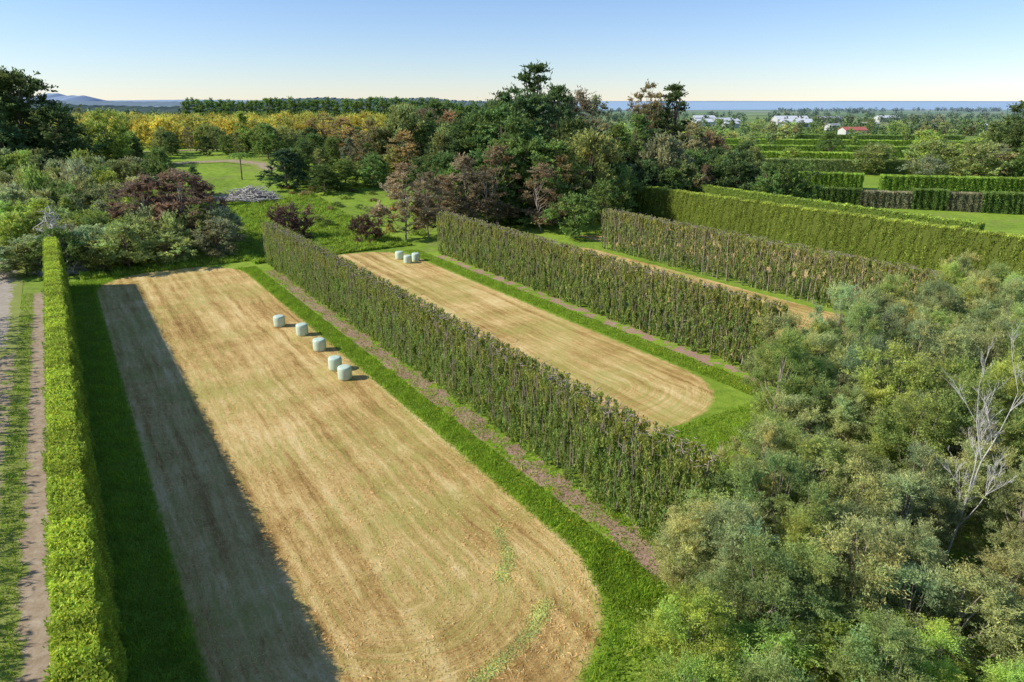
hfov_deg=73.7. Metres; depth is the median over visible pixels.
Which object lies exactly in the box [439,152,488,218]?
gum tree
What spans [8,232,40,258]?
broadleaf tree
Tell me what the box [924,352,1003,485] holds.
wattle tree
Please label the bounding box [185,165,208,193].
pine tree
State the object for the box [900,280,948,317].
wattle tree
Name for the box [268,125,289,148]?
broadleaf tree
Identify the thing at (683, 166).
broadleaf tree
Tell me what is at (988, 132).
plain tree
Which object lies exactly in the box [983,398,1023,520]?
wattle tree
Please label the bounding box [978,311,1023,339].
wattle tree
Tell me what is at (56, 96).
mountain
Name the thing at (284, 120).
avocado tree
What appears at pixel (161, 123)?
avocado tree
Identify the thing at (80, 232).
broadleaf tree
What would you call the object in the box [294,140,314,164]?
broadleaf tree
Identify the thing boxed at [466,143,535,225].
gum tree
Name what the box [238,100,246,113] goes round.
conifer tree
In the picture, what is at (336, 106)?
conifer tree
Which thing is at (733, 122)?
plain conifer tree
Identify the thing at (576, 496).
mulch strip
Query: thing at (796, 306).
hay field
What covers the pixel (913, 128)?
distant woodland
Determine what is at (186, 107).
conifer tree
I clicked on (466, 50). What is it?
sky
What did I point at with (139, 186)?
gum tree
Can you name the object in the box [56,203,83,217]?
gum tree
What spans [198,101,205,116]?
conifer tree
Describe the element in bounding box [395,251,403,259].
hay bale
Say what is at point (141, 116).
avocado tree
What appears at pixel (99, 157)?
broadleaf tree
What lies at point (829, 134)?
broadleaf tree
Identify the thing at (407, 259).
hay bale
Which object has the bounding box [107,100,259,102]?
hills
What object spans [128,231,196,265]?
broadleaf tree
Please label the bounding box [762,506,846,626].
wattle tree
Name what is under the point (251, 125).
avocado tree
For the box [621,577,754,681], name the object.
wattle tree
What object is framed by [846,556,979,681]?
wattle tree
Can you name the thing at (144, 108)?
hills
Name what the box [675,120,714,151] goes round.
gum tree
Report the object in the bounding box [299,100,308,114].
conifer tree
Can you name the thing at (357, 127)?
totara tree
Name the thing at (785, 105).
sea
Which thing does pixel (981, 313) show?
wattle tree
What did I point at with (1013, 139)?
totara tree
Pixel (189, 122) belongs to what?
avocado tree
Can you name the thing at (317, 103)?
conifer tree
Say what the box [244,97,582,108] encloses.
hills
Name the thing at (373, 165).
totara tree
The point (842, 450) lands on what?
wattle tree
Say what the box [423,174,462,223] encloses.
gum tree
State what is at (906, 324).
wattle tree
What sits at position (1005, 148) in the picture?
broadleaf tree
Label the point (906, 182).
hedge
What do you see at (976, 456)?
bare tree
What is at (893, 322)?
wattle tree
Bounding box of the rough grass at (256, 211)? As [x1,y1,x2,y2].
[79,192,412,279]
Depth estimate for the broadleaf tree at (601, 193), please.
132.34 m
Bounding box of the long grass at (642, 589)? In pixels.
[0,249,805,681]
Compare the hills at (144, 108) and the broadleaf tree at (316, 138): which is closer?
the broadleaf tree at (316, 138)
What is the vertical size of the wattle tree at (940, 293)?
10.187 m
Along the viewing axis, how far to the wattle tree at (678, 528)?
33.62 m
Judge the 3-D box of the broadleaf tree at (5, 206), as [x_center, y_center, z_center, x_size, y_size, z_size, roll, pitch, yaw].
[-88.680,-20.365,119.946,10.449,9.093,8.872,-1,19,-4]
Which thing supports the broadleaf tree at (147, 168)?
on the ground at (221, 177)
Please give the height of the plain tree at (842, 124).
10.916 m
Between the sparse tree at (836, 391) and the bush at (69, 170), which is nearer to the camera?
the sparse tree at (836, 391)
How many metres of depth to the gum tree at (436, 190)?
128.19 m
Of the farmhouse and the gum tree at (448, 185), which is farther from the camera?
the farmhouse
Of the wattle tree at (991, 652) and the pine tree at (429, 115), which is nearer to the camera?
the wattle tree at (991, 652)
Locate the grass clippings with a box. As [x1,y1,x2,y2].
[462,523,558,681]
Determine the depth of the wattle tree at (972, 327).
51.54 m
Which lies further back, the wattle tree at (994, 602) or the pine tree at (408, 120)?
the pine tree at (408, 120)
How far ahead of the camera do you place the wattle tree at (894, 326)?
51.53 m
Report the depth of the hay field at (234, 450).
43.28 m
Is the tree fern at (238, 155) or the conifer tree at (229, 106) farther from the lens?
the conifer tree at (229, 106)
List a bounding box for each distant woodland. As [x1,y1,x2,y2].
[30,104,598,130]
[446,107,1023,135]
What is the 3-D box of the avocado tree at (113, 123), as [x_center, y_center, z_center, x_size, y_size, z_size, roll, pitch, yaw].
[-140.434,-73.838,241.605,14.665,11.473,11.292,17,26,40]
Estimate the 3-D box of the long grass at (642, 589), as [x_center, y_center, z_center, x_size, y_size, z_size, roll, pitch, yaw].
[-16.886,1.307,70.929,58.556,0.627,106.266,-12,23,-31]
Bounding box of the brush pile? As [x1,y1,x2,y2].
[211,184,283,201]
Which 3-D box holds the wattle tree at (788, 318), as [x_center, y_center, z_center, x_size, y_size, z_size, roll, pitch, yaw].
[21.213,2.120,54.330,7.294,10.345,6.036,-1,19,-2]
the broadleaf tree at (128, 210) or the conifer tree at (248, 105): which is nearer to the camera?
the broadleaf tree at (128, 210)
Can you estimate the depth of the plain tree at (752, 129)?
491.90 m
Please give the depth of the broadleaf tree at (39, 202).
119.25 m
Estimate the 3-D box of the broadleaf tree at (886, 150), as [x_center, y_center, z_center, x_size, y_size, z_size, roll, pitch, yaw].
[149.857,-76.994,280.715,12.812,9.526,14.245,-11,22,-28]
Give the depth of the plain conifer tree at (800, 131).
475.34 m
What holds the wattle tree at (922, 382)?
on the ground at (221, 177)
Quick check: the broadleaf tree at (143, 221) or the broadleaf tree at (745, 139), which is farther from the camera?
the broadleaf tree at (745, 139)
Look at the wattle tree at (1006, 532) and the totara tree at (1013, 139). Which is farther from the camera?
the totara tree at (1013, 139)
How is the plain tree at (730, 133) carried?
on the ground at (221, 177)
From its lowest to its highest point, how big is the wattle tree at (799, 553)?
7.741 m
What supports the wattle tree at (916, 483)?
on the ground at (221, 177)
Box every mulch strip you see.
[260,268,715,619]
[430,254,776,385]
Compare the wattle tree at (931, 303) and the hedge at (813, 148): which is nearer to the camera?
the wattle tree at (931, 303)
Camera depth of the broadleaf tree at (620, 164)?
158.17 m
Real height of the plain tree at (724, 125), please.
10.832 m
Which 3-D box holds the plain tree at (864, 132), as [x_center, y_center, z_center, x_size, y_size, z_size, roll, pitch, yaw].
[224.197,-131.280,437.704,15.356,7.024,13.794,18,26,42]
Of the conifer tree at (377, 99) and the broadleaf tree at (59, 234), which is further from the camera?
the conifer tree at (377, 99)
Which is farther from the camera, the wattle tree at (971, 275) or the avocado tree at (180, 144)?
the avocado tree at (180, 144)
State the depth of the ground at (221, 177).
119.11 m
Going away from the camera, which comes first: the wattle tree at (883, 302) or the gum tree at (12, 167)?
the wattle tree at (883, 302)
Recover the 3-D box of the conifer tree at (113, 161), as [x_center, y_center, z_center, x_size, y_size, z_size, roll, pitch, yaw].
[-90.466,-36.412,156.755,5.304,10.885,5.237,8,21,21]
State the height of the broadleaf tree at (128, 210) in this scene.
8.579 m
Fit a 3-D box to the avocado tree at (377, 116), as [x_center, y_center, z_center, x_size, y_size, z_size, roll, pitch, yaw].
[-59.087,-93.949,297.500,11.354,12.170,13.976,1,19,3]
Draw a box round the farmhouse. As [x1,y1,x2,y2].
[837,127,867,134]
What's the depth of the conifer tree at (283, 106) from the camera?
397.27 m
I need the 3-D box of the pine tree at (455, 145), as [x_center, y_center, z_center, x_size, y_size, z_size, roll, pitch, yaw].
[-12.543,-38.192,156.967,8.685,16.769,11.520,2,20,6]
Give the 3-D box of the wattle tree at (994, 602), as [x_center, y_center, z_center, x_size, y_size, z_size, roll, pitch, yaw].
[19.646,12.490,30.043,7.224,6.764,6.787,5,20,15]
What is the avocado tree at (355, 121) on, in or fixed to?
on the ground at (221, 177)
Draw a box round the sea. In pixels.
[598,102,1020,109]
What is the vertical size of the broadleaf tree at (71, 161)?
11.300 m
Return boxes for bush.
[10,161,46,187]
[17,162,49,192]
[21,175,43,210]
[38,171,61,187]
[49,165,87,190]
[58,156,76,182]
[65,152,99,192]
[91,192,127,218]
[125,203,174,251]
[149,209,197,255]
[263,201,315,237]
[299,190,311,194]
[312,214,323,221]
[317,219,334,227]
[330,201,343,206]
[336,195,351,198]
[346,213,384,242]
[361,205,372,211]
[384,223,396,232]
[408,229,427,235]
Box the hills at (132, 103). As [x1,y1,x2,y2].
[24,101,240,105]
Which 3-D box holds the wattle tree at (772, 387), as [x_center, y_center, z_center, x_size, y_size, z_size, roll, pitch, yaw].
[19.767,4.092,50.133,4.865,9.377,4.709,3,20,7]
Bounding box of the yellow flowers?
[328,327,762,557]
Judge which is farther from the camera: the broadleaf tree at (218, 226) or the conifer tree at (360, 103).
the conifer tree at (360, 103)
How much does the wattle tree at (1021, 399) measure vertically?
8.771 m
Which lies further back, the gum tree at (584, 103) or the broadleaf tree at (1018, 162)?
the broadleaf tree at (1018, 162)
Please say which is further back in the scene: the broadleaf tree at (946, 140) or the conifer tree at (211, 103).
the conifer tree at (211, 103)
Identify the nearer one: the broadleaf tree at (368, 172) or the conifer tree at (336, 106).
the broadleaf tree at (368, 172)
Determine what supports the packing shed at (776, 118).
on the ground at (221, 177)
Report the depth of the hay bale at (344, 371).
64.39 m
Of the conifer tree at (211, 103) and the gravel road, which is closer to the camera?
the gravel road
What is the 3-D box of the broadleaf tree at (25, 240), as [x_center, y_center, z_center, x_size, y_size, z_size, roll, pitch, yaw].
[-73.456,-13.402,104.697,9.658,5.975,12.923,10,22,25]
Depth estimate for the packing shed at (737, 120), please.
719.57 m
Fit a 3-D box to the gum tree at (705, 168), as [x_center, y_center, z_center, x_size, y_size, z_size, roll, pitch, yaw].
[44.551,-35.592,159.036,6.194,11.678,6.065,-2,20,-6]
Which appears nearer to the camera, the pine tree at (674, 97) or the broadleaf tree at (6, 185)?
the broadleaf tree at (6, 185)
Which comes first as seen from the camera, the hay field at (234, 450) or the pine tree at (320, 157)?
the hay field at (234, 450)
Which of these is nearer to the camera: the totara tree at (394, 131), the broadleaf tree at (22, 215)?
the broadleaf tree at (22, 215)
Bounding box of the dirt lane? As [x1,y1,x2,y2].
[0,306,27,681]
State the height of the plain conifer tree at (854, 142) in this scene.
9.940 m
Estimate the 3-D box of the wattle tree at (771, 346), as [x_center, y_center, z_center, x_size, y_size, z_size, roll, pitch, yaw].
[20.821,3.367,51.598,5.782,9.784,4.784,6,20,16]
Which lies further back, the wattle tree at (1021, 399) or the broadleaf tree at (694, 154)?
the broadleaf tree at (694, 154)
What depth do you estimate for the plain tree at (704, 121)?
587.63 m
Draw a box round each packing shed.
[691,115,715,118]
[692,119,716,125]
[713,118,740,125]
[720,121,739,127]
[771,116,807,122]
[777,119,813,126]
[818,116,840,122]
[824,123,843,129]
[873,115,899,121]
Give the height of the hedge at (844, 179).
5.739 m
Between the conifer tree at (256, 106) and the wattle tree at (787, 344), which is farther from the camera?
the conifer tree at (256, 106)
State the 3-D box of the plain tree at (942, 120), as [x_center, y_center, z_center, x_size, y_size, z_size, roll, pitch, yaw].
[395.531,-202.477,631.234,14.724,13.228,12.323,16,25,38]
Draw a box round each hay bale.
[273,314,285,326]
[296,322,307,335]
[313,337,325,351]
[328,355,341,370]
[337,364,351,380]
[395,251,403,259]
[404,255,411,263]
[412,252,419,260]
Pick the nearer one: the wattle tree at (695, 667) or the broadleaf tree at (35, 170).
the wattle tree at (695, 667)
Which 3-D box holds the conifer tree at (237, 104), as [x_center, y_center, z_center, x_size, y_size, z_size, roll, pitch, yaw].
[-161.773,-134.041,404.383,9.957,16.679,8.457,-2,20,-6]
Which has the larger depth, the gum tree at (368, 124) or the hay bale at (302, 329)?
the gum tree at (368, 124)
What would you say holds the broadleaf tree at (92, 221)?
on the ground at (221, 177)
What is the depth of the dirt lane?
53.18 m
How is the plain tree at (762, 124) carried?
on the ground at (221, 177)
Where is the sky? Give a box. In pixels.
[0,0,1023,100]
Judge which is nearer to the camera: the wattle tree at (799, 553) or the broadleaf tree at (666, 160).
the wattle tree at (799, 553)
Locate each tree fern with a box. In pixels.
[226,152,253,179]
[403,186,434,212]
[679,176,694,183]
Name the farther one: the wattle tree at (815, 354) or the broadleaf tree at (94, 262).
the broadleaf tree at (94, 262)
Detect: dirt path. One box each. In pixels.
[143,149,275,151]
[159,159,276,170]
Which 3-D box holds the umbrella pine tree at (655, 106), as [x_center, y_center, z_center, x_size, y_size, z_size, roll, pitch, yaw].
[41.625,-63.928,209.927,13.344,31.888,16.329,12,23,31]
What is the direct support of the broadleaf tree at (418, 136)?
on the ground at (221, 177)
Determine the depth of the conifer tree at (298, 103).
395.77 m
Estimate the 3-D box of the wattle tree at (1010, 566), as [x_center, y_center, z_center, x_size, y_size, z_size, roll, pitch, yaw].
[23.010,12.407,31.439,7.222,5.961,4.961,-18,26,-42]
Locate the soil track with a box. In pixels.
[3,291,56,681]
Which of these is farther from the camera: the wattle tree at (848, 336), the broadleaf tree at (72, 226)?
the broadleaf tree at (72, 226)
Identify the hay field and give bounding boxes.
[85,265,637,681]
[331,250,736,449]
[493,246,846,365]
[567,219,919,307]
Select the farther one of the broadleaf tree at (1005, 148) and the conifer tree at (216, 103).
the conifer tree at (216, 103)
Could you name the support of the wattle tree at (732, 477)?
on the ground at (221, 177)
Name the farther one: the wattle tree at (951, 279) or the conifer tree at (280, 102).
the conifer tree at (280, 102)
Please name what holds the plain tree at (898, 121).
on the ground at (221, 177)
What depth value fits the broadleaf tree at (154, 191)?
131.66 m
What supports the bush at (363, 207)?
on the ground at (221, 177)
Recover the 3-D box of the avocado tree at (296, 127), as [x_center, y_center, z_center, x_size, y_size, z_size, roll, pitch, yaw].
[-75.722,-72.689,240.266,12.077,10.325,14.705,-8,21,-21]
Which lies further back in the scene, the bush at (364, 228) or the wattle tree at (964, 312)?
the bush at (364, 228)
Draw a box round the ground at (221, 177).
[11,101,1023,681]
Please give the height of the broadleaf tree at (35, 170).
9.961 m
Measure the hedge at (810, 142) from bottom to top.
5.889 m
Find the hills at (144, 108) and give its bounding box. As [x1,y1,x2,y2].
[31,102,449,112]
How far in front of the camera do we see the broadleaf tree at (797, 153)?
272.02 m
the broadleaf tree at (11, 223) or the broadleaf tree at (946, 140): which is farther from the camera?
the broadleaf tree at (946, 140)
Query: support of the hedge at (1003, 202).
on the ground at (221, 177)
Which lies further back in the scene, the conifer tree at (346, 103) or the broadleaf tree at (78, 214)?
the conifer tree at (346, 103)
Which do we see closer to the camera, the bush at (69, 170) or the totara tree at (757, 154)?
the bush at (69, 170)
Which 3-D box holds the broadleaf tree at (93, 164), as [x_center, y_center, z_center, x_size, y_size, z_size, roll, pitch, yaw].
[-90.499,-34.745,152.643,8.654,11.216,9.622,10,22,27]
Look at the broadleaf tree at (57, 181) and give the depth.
139.02 m
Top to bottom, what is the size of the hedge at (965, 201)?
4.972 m
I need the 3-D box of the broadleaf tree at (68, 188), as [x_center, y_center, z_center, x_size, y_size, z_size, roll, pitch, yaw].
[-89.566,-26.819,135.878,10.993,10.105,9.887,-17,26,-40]
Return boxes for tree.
[0,65,113,168]
[0,79,57,154]
[0,110,35,156]
[0,127,65,167]
[0,146,15,184]
[0,152,42,184]
[0,154,12,174]
[0,163,20,180]
[0,171,11,183]
[0,181,27,200]
[0,186,37,224]
[0,199,27,237]
[0,211,34,262]
[0,233,64,271]
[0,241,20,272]
[1,171,14,182]
[1,208,43,241]
[3,179,24,186]
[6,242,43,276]
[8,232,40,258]
[9,148,40,171]
[10,165,44,180]
[19,208,61,235]
[20,204,88,276]
[21,148,66,173]
[21,195,66,216]
[22,197,53,229]
[22,223,87,268]
[23,101,106,168]
[27,188,58,210]
[27,206,72,228]
[30,218,81,242]
[39,157,65,177]
[42,166,64,179]
[45,181,91,210]
[47,176,66,196]
[47,223,78,239]
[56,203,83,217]
[57,192,92,218]
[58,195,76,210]
[59,208,110,221]
[61,223,124,268]
[65,155,103,181]
[65,157,81,168]
[67,148,91,162]
[68,170,98,204]
[68,208,122,227]
[71,215,112,238]
[71,240,128,271]
[73,186,115,214]
[78,106,134,161]
[83,167,125,193]
[83,199,111,217]
[86,221,156,266]
[87,161,119,178]
[90,180,123,203]
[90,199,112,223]
[91,231,140,263]
[92,154,106,163]
[93,164,120,183]
[99,158,150,182]
[100,142,125,162]
[102,194,124,207]
[103,214,153,250]
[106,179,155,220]
[107,116,127,131]
[107,158,116,164]
[111,175,145,188]
[112,172,182,235]
[116,155,162,175]
[119,216,183,264]
[121,178,161,202]
[121,192,155,212]
[121,199,153,217]
[123,130,143,155]
[124,162,151,179]
[125,135,145,160]
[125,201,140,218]
[128,116,150,143]
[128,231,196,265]
[130,118,156,148]
[131,160,163,181]
[135,186,170,207]
[137,112,148,119]
[140,112,174,140]
[141,113,155,140]
[142,143,183,185]
[143,168,220,244]
[146,114,180,146]
[147,167,203,226]
[149,132,171,156]
[151,126,174,152]
[160,130,182,155]
[164,120,200,147]
[165,114,182,121]
[170,120,187,145]
[173,206,213,249]
[177,111,190,119]
[178,119,213,146]
[178,179,239,246]
[180,101,189,117]
[182,127,194,150]
[183,97,191,113]
[183,113,205,135]
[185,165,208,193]
[187,202,223,246]
[187,217,249,259]
[188,97,197,115]
[188,120,226,148]
[192,99,202,116]
[195,135,214,154]
[197,114,213,125]
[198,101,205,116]
[200,99,212,116]
[200,205,244,249]
[203,126,227,150]
[207,97,216,112]
[207,111,219,118]
[208,112,229,123]
[212,101,219,114]
[214,117,232,132]
[217,99,226,115]
[217,135,235,155]
[220,100,226,112]
[220,117,245,136]
[223,99,234,114]
[229,100,237,115]
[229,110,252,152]
[231,131,244,152]
[234,100,241,111]
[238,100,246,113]
[244,100,253,111]
[244,120,290,158]
[244,131,257,153]
[246,118,264,141]
[247,100,255,112]
[251,99,262,116]
[255,116,277,125]
[255,147,306,188]
[257,100,264,115]
[261,98,269,117]
[264,116,285,126]
[267,97,275,115]
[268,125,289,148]
[272,97,280,115]
[275,98,284,114]
[277,111,285,119]
[277,146,313,184]
[278,115,294,127]
[279,100,287,111]
[281,120,311,138]
[282,129,306,148]
[285,96,293,113]
[288,112,306,122]
[289,119,307,129]
[290,99,298,116]
[293,119,319,132]
[293,137,310,160]
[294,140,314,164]
[296,98,303,115]
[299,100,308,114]
[302,110,310,118]
[302,125,320,152]
[303,112,317,120]
[303,112,341,138]
[303,133,324,151]
[303,163,344,192]
[304,98,312,111]
[307,149,328,178]
[310,99,316,112]
[311,147,328,175]
[313,99,321,112]
[317,118,333,136]
[318,99,325,113]
[319,135,327,144]
[320,138,340,164]
[322,96,332,115]
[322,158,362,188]
[323,137,346,169]
[324,115,356,158]
[326,136,344,158]
[328,100,337,118]
[333,101,340,115]
[338,99,349,114]
[339,136,357,166]
[343,97,350,112]
[345,113,363,128]
[347,99,355,113]
[347,119,392,160]
[349,125,363,137]
[349,138,369,173]
[353,100,360,114]
[355,153,391,187]
[356,142,381,173]
[357,97,364,113]
[359,109,369,119]
[360,116,375,134]
[361,152,381,184]
[363,99,371,113]
[366,96,375,113]
[367,102,430,170]
[367,161,437,240]
[371,96,381,115]
[373,112,383,121]
[377,96,385,114]
[377,146,389,158]
[381,105,429,126]
[381,128,411,159]
[382,100,389,114]
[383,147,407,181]
[384,129,423,181]
[386,97,395,113]
[393,96,400,106]
[398,102,420,158]
[405,171,450,237]
[407,119,438,157]
[407,155,420,184]
[408,155,425,179]
[415,106,443,133]
[418,98,424,107]
[418,98,450,122]
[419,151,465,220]
[421,110,439,137]
[422,126,476,181]
[422,130,451,181]
[422,161,487,213]
[423,106,439,120]
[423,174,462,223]
[431,122,448,143]
[435,115,495,193]
[436,109,457,132]
[436,118,449,128]
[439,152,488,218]
[442,100,450,111]
[442,125,454,132]
[442,138,471,185]
[444,97,527,204]
[445,110,463,121]
[448,103,456,109]
[450,102,557,204]
[452,110,485,127]
[453,169,506,224]
[454,102,459,110]
[458,102,465,112]
[462,105,470,115]
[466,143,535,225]
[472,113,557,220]
[476,90,563,165]
[476,136,548,223]
[481,131,521,185]
[484,90,513,124]
[502,59,569,127]
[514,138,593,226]
[519,133,556,212]
[521,162,566,230]
[527,154,592,225]
[538,191,600,238]
[539,82,579,135]
[553,114,617,211]
[557,123,623,208]
[558,125,625,206]
[560,93,585,122]
[564,85,595,132]
[572,135,631,199]
[577,91,614,133]
[578,176,630,233]
[592,164,645,211]
[604,122,636,168]
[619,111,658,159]
[620,146,636,165]
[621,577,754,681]
[622,157,669,212]
[625,79,668,144]
[628,131,696,184]
[633,109,670,140]
[633,640,761,681]
[638,138,659,146]
[638,152,658,162]
[648,496,723,605]
[649,82,701,152]
[651,162,680,189]
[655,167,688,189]
[665,158,712,191]
[668,458,778,591]
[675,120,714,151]
[675,528,845,664]
[676,146,708,180]
[680,611,830,681]
[683,493,783,627]
[687,153,722,181]
[691,163,716,192]
[692,129,734,152]
[692,500,778,615]
[697,118,708,126]
[701,145,735,172]
[701,160,718,184]
[710,153,737,188]
[710,415,802,524]
[711,640,816,681]
[712,148,761,190]
[715,118,731,128]
[718,126,723,138]
[722,131,740,138]
[728,446,828,546]
[729,114,737,129]
[729,409,804,497]
[733,140,763,182]
[735,307,816,407]
[736,159,770,190]
[737,417,830,505]
[738,535,885,671]
[739,134,759,144]
[742,322,822,435]
[743,389,835,455]
[746,162,784,195]
[747,146,771,176]
[749,125,761,133]
[749,342,809,426]
[751,325,817,408]
[752,598,899,681]
[753,119,765,129]
[759,157,825,198]
[760,132,776,144]
[761,121,779,133]
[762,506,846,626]
[763,119,777,132]
[763,477,855,584]
[765,430,861,514]
[766,449,861,505]
[771,352,846,437]
[772,371,864,446]
[775,335,852,379]
[776,124,799,138]
[776,147,806,158]
[777,430,850,481]
[791,592,946,681]
[792,125,801,133]
[795,511,923,650]
[797,316,834,371]
[798,126,804,133]
[799,280,877,367]
[799,325,854,407]
[800,491,898,588]
[809,117,821,128]
[809,608,940,681]
[810,126,824,134]
[810,450,916,561]
[814,446,926,529]
[815,138,851,151]
[816,382,883,458]
[818,131,847,144]
[819,297,904,396]
[823,373,847,436]
[824,330,906,439]
[827,439,894,478]
[828,675,879,681]
[829,312,871,337]
[834,341,910,443]
[835,326,867,386]
[839,121,848,126]
[840,336,949,469]
[842,286,896,333]
[845,513,958,615]
[846,123,854,139]
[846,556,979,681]
[849,131,872,134]
[850,132,860,144]
[851,437,969,549]
[852,142,898,172]
[852,391,964,516]
[860,271,914,317]
[861,309,894,349]
[864,468,953,580]
[866,142,892,159]
[872,301,912,334]
[874,316,922,383]
[874,388,957,483]
[881,315,942,405]
[881,319,900,355]
[887,120,903,131]
[888,121,901,134]
[889,310,939,377]
[890,296,919,328]
[890,554,1023,681]
[890,608,993,681]
[895,155,950,175]
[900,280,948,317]
[901,123,910,134]
[901,128,910,140]
[902,134,959,159]
[902,138,959,174]
[902,271,969,327]
[903,307,969,372]
[904,321,985,397]
[906,293,953,322]
[906,367,1021,503]
[908,283,969,324]
[912,434,1009,558]
[913,125,929,134]
[913,129,945,139]
[913,271,977,301]
[921,318,995,372]
[921,331,965,368]
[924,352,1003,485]
[927,137,960,159]
[928,326,1023,566]
[931,115,945,124]
[933,321,945,338]
[933,328,1023,394]
[934,128,942,136]
[935,258,966,296]
[936,247,989,293]
[940,139,1014,176]
[943,283,998,335]
[946,402,1017,542]
[948,293,1015,347]
[952,307,991,333]
[953,271,993,297]
[954,274,1004,318]
[956,543,1023,644]
[957,122,967,139]
[957,267,1003,312]
[961,462,1023,591]
[964,142,1019,176]
[966,343,1023,473]
[969,259,1013,294]
[971,137,986,144]
[971,628,1023,681]
[973,313,1023,369]
[973,653,1023,681]
[974,100,1023,159]
[974,119,985,135]
[974,271,1023,323]
[974,597,1023,680]
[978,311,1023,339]
[979,124,997,137]
[981,133,1020,151]
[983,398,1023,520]
[983,522,1023,610]
[984,433,1023,581]
[987,287,1011,322]
[987,301,1023,338]
[988,301,1023,328]
[993,270,1023,302]
[993,321,1023,401]
[997,118,1023,176]
[999,372,1023,436]
[1000,440,1023,518]
[1005,142,1023,176]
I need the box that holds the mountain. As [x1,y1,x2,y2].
[23,93,106,100]
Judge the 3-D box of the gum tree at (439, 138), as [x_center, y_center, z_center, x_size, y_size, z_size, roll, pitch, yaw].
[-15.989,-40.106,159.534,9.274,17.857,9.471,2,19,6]
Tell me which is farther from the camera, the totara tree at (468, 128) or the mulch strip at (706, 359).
the totara tree at (468, 128)
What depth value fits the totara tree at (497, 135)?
155.49 m
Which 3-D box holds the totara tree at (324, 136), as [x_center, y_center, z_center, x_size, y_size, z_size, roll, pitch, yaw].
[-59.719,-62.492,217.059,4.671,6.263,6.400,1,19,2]
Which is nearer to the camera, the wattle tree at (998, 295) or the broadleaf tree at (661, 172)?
the wattle tree at (998, 295)
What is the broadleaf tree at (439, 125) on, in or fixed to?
on the ground at (221, 177)
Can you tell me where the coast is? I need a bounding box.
[605,101,1018,101]
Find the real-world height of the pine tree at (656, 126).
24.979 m
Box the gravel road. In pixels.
[0,257,24,358]
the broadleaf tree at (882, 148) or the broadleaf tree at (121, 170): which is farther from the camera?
the broadleaf tree at (882, 148)
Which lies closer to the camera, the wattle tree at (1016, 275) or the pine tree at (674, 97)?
the wattle tree at (1016, 275)
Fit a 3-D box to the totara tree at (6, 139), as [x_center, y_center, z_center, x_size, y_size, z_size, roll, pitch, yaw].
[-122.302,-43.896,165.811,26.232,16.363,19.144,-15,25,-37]
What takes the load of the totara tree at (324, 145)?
on the ground at (221, 177)
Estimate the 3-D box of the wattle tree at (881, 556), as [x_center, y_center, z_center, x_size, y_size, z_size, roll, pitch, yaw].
[15.536,11.396,30.590,5.970,8.539,6.354,3,20,8]
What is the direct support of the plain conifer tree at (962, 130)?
on the ground at (221, 177)
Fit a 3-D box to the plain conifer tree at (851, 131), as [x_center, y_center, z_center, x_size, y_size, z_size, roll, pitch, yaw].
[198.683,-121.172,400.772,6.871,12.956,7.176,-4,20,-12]
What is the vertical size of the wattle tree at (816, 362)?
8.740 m
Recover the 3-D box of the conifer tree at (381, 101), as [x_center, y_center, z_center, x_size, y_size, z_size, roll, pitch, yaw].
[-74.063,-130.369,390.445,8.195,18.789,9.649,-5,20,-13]
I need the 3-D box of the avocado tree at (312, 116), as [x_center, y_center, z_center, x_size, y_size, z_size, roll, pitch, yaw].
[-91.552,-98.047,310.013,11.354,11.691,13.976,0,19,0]
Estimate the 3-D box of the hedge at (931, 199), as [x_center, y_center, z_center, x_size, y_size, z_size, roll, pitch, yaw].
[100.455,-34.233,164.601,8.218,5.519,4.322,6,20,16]
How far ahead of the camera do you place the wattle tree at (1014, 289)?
58.15 m
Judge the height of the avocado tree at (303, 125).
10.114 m
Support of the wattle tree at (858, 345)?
on the ground at (221, 177)
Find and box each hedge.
[38,236,128,681]
[261,221,731,565]
[436,210,791,373]
[600,208,1002,310]
[628,183,1023,278]
[684,181,985,230]
[723,138,972,149]
[724,144,925,157]
[733,150,883,159]
[749,133,962,140]
[753,157,1020,176]
[771,170,864,189]
[796,186,861,204]
[859,190,913,208]
[877,173,1023,192]
[910,187,949,210]
[946,191,983,211]
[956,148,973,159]
[980,190,1023,214]
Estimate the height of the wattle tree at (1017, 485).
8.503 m
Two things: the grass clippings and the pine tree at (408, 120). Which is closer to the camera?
the grass clippings
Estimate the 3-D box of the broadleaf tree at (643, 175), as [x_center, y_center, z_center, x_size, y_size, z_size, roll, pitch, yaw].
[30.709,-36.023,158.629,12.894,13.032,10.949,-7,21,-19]
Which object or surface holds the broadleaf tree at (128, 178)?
on the ground at (221, 177)
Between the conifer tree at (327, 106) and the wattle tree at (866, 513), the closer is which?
the wattle tree at (866, 513)
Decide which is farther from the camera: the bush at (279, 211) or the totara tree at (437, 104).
the totara tree at (437, 104)
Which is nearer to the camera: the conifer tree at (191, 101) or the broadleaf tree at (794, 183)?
the broadleaf tree at (794, 183)
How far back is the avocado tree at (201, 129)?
239.90 m
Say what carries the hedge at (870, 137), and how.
on the ground at (221, 177)
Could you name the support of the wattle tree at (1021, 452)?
on the ground at (221, 177)
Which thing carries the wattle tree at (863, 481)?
on the ground at (221, 177)

